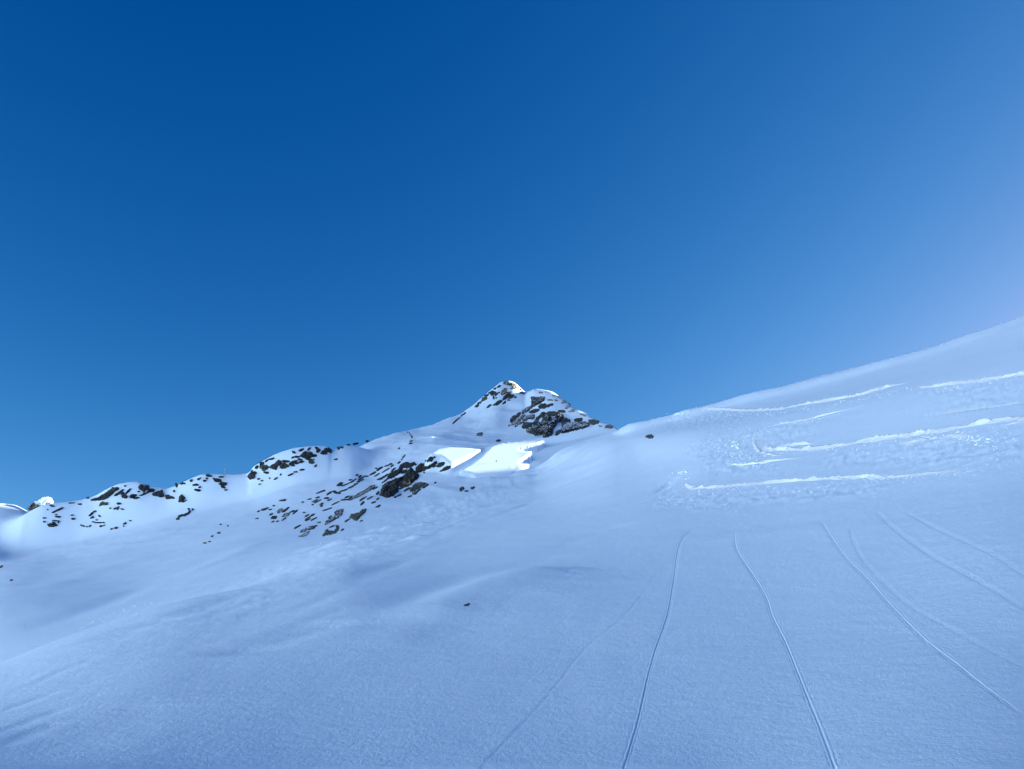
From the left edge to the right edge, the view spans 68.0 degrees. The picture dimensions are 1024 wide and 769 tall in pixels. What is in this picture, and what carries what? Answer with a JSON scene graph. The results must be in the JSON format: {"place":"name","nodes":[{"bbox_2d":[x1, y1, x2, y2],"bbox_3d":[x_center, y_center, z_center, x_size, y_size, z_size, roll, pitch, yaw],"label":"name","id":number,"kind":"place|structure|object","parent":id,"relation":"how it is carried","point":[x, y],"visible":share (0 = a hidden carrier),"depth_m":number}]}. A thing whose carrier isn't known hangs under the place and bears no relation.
{"place":"outdoors","nodes":[
{"label":"outdoors","id":0,"kind":"place"},
{"bbox_2d":[0,316,1023,768],"bbox_3d":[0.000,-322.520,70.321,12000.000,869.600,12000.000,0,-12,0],"label":"snow slope","id":1,"kind":"structure","parent":0,"point":[248,640],"depth_m":17.23},
{"bbox_2d":[27,497,53,510],"bbox_3d":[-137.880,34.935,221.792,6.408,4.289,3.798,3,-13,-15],"label":"mountain peak","id":2,"kind":"structure","parent":1,"relation":"on","point":[41,502],"depth_m":221.02},
{"bbox_2d":[47,521,57,526],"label":"boulder","id":3,"kind":"object","parent":1,"relation":"on","point":[53,524],"visible":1,"depth_m":200.54},
{"bbox_2d":[90,487,115,500],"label":"rock outcrop","id":4,"kind":"object","parent":1,"relation":"on","point":[108,493],"visible":1,"depth_m":210.73},
{"bbox_2d":[99,501,107,505],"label":"rock","id":5,"kind":"object","parent":1,"relation":"on","point":[103,503],"visible":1,"depth_m":208.70},
{"bbox_2d":[138,484,149,492],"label":"rock outcrop","id":6,"kind":"object","parent":1,"relation":"on","point":[143,488],"visible":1,"depth_m":214.40},
{"bbox_2d":[152,490,163,496],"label":"rock outcrop","id":7,"kind":"object","parent":1,"relation":"on","point":[160,493],"visible":1,"depth_m":213.69},
{"bbox_2d":[165,494,174,498],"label":"rock","id":8,"kind":"object","parent":1,"relation":"on","point":[167,496],"visible":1,"depth_m":213.47},
{"bbox_2d":[178,494,184,501],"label":"rock","id":9,"kind":"object","parent":1,"relation":"on","point":[181,498],"visible":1,"depth_m":212.53},
{"bbox_2d":[213,478,221,481],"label":"rock","id":10,"kind":"object","parent":1,"relation":"on","point":[217,479],"visible":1,"depth_m":219.00},
{"bbox_2d":[247,471,254,479],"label":"boulder","id":11,"kind":"object","parent":1,"relation":"on","point":[251,476],"visible":1,"depth_m":221.18},
{"bbox_2d":[259,465,268,470],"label":"boulder","id":12,"kind":"object","parent":1,"relation":"on","point":[264,467],"visible":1,"depth_m":223.03},
{"bbox_2d":[269,460,281,469],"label":"rock outcrop","id":13,"kind":"object","parent":1,"relation":"on","point":[276,464],"visible":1,"depth_m":223.31},
{"bbox_2d":[279,462,288,468],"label":"rock outcrop","id":14,"kind":"object","parent":1,"relation":"on","point":[283,465],"visible":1,"depth_m":223.04},
{"bbox_2d":[300,451,312,459],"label":"rock outcrop","id":15,"kind":"object","parent":1,"relation":"on","point":[306,454],"visible":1,"depth_m":227.10},
{"bbox_2d":[324,447,331,452],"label":"rock","id":16,"kind":"object","parent":1,"relation":"on","point":[328,449],"visible":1,"depth_m":232.86},
{"bbox_2d":[322,525,338,536],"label":"rock outcrop","id":17,"kind":"object","parent":1,"relation":"on","point":[329,532],"visible":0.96,"depth_m":130.14},
{"bbox_2d":[325,509,343,524],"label":"rock outcrop","id":18,"kind":"object","parent":1,"relation":"on","point":[338,513],"visible":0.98,"depth_m":158.18},
{"bbox_2d":[349,508,365,520],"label":"rock outcrop","id":19,"kind":"object","parent":1,"relation":"on","point":[355,516],"visible":0.99,"depth_m":155.58},
{"bbox_2d":[349,485,374,500],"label":"rock ledge","id":20,"kind":"object","parent":1,"relation":"on","point":[363,492],"visible":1,"depth_m":194.79},
{"bbox_2d":[387,469,402,479],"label":"rock outcrop","id":21,"kind":"object","parent":1,"relation":"on","point":[392,474],"visible":1,"depth_m":217.62},
{"bbox_2d":[379,468,418,497],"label":"rock","id":22,"kind":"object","parent":1,"relation":"on","point":[389,489],"depth_m":200.31},
{"bbox_2d":[399,462,416,468],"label":"rock outcrop","id":23,"kind":"object","parent":1,"relation":"on","point":[406,465],"visible":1,"depth_m":223.89},
{"bbox_2d":[409,482,425,491],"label":"rock outcrop","id":24,"kind":"object","parent":1,"relation":"on","point":[416,486],"visible":0.95,"depth_m":194.31},
{"bbox_2d":[415,461,436,472],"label":"rock outcrop","id":25,"kind":"object","parent":1,"relation":"on","point":[420,467],"visible":1,"depth_m":214.27},
{"bbox_2d":[436,462,444,467],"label":"rock","id":26,"kind":"object","parent":1,"relation":"on","point":[440,464],"visible":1,"depth_m":212.81},
{"bbox_2d":[439,466,450,471],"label":"rock","id":27,"kind":"object","parent":1,"relation":"on","point":[446,468],"visible":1,"depth_m":209.78},
{"bbox_2d":[493,400,501,405],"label":"rock outcrop","id":28,"kind":"object","parent":1,"relation":"on","point":[498,402],"visible":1,"depth_m":327.83},
{"bbox_2d":[501,388,507,394],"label":"rock outcrop","id":29,"kind":"object","parent":1,"relation":"on","point":[504,390],"visible":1,"depth_m":344.31},
{"bbox_2d":[502,391,511,399],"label":"rock outcrop","id":30,"kind":"object","parent":1,"relation":"on","point":[508,393],"visible":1,"depth_m":338.47},
{"bbox_2d":[510,415,515,422],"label":"rock","id":31,"kind":"object","parent":1,"relation":"on","point":[513,418],"visible":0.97,"depth_m":293.32},
{"bbox_2d":[511,382,516,388],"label":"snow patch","id":32,"kind":"object","parent":1,"relation":"on","point":[514,385],"visible":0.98,"depth_m":355.61},
{"bbox_2d":[508,414,524,426],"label":"rock rib","id":33,"kind":"object","parent":1,"relation":"on","point":[516,420],"visible":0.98,"depth_m":288.72},
{"bbox_2d":[515,414,534,426],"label":"rock rib","id":34,"kind":"object","parent":1,"relation":"on","point":[530,416],"visible":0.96,"depth_m":286.02},
{"bbox_2d":[521,422,532,428],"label":"rock outcrop","id":35,"kind":"object","parent":1,"relation":"on","point":[525,425],"visible":0.92,"depth_m":271.53},
{"bbox_2d":[521,396,544,413],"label":"rock rib","id":36,"kind":"object","parent":1,"relation":"on","point":[535,401],"visible":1,"depth_m":307.71},
{"bbox_2d":[529,409,539,413],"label":"rock","id":37,"kind":"object","parent":1,"relation":"on","point":[533,411],"visible":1,"depth_m":297.26},
{"bbox_2d":[532,412,544,424],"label":"rock outcrop","id":38,"kind":"object","parent":1,"relation":"on","point":[536,420],"visible":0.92,"depth_m":280.76},
{"bbox_2d":[525,413,563,437],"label":"cliff","id":39,"kind":"structure","parent":1,"relation":"on","point":[545,426],"depth_m":256.74},
{"bbox_2d":[547,411,558,416],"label":"rock","id":40,"kind":"object","parent":39,"relation":"on","point":[552,413],"visible":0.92,"depth_m":281.52},
{"bbox_2d":[538,403,552,408],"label":"rock outcrop","id":41,"kind":"object","parent":1,"relation":"on","point":[543,406],"visible":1,"depth_m":296.93},
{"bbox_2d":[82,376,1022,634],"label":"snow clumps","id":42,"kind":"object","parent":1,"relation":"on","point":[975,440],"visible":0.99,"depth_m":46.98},
{"bbox_2d":[561,418,570,425],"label":"rock","id":43,"kind":"object","parent":1,"relation":"on","point":[564,421],"visible":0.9,"depth_m":267.92},
{"bbox_2d":[480,567,660,768],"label":"ski track","id":44,"kind":"structure","parent":1,"relation":"on","point":[493,753],"depth_m":8.89},
{"bbox_2d":[560,421,590,432],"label":"cliff","id":45,"kind":"structure","parent":1,"relation":"on","point":[568,427],"depth_m":248.64},
{"bbox_2d":[574,417,582,421],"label":"rock","id":46,"kind":"object","parent":1,"relation":"on","point":[578,419],"visible":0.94,"depth_m":266.13},
{"bbox_2d":[588,419,598,424],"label":"rock","id":47,"kind":"object","parent":1,"relation":"on","point":[592,421],"visible":0.96,"depth_m":251.74},
{"bbox_2d":[752,435,785,456],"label":"ski track","id":48,"kind":"structure","parent":1,"relation":"on","point":[757,447],"depth_m":53.82},
{"bbox_2d":[725,455,813,465],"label":"ski track","id":49,"kind":"structure","parent":1,"relation":"on","point":[741,464],"depth_m":47.95},
{"bbox_2d":[734,526,840,768],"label":"ski track","id":50,"kind":"structure","parent":1,"relation":"on","point":[825,741],"depth_m":8.19},
{"bbox_2d":[739,404,868,438],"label":"ski track","id":51,"kind":"structure","parent":1,"relation":"on","point":[805,419],"depth_m":59.74},
{"bbox_2d":[702,381,912,411],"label":"ski track","id":52,"kind":"structure","parent":1,"relation":"on","point":[714,408],"depth_m":74.29},
{"bbox_2d":[683,466,983,489],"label":"ski track","id":53,"kind":"structure","parent":1,"relation":"on","point":[873,476],"depth_m":36.06},
{"bbox_2d":[760,415,1023,451],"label":"ski track","id":54,"kind":"structure","parent":1,"relation":"on","point":[877,437],"depth_m":40.44},
{"bbox_2d":[818,516,1023,716],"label":"ski track","id":55,"kind":"structure","parent":1,"relation":"on","point":[960,666],"depth_m":9.56},
{"bbox_2d":[898,432,972,445],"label":"ski track","id":56,"kind":"structure","parent":1,"relation":"on","point":[948,436],"depth_m":36.17},
{"bbox_2d":[848,520,1023,667],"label":"ski track","id":57,"kind":"structure","parent":1,"relation":"on","point":[912,606],"depth_m":11.22},
{"bbox_2d":[869,506,1023,608],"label":"ski track","id":58,"kind":"structure","parent":1,"relation":"on","point":[1005,596],"depth_m":14.11},
{"bbox_2d":[896,506,1023,575],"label":"ski track","id":59,"kind":"structure","parent":1,"relation":"on","point":[991,553],"depth_m":15.63},
{"bbox_2d":[914,370,1023,388],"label":"ski track","id":60,"kind":"structure","parent":1,"relation":"on","point":[979,380],"depth_m":46.55},
{"bbox_2d":[1003,420,1023,425],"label":"ski track","id":61,"kind":"structure","parent":1,"relation":"on","point":[1021,421],"depth_m":32.45},
{"bbox_2d":[0,0,1023,511],"label":"sky","id":62,"kind":"structure","parent":0,"point":[236,235]},
{"bbox_2d":[620,523,703,768],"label":"ski track","id":63,"kind":"structure","parent":0,"point":[624,764],"depth_m":9.36},
{"bbox_2d":[780,442,816,446],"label":"ski track","id":64,"kind":"structure","parent":0,"point":[795,443],"depth_m":50.64},
{"bbox_2d":[920,402,1022,416],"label":"ski track","id":65,"kind":"structure","parent":0,"point":[976,408],"depth_m":38.90}
]}

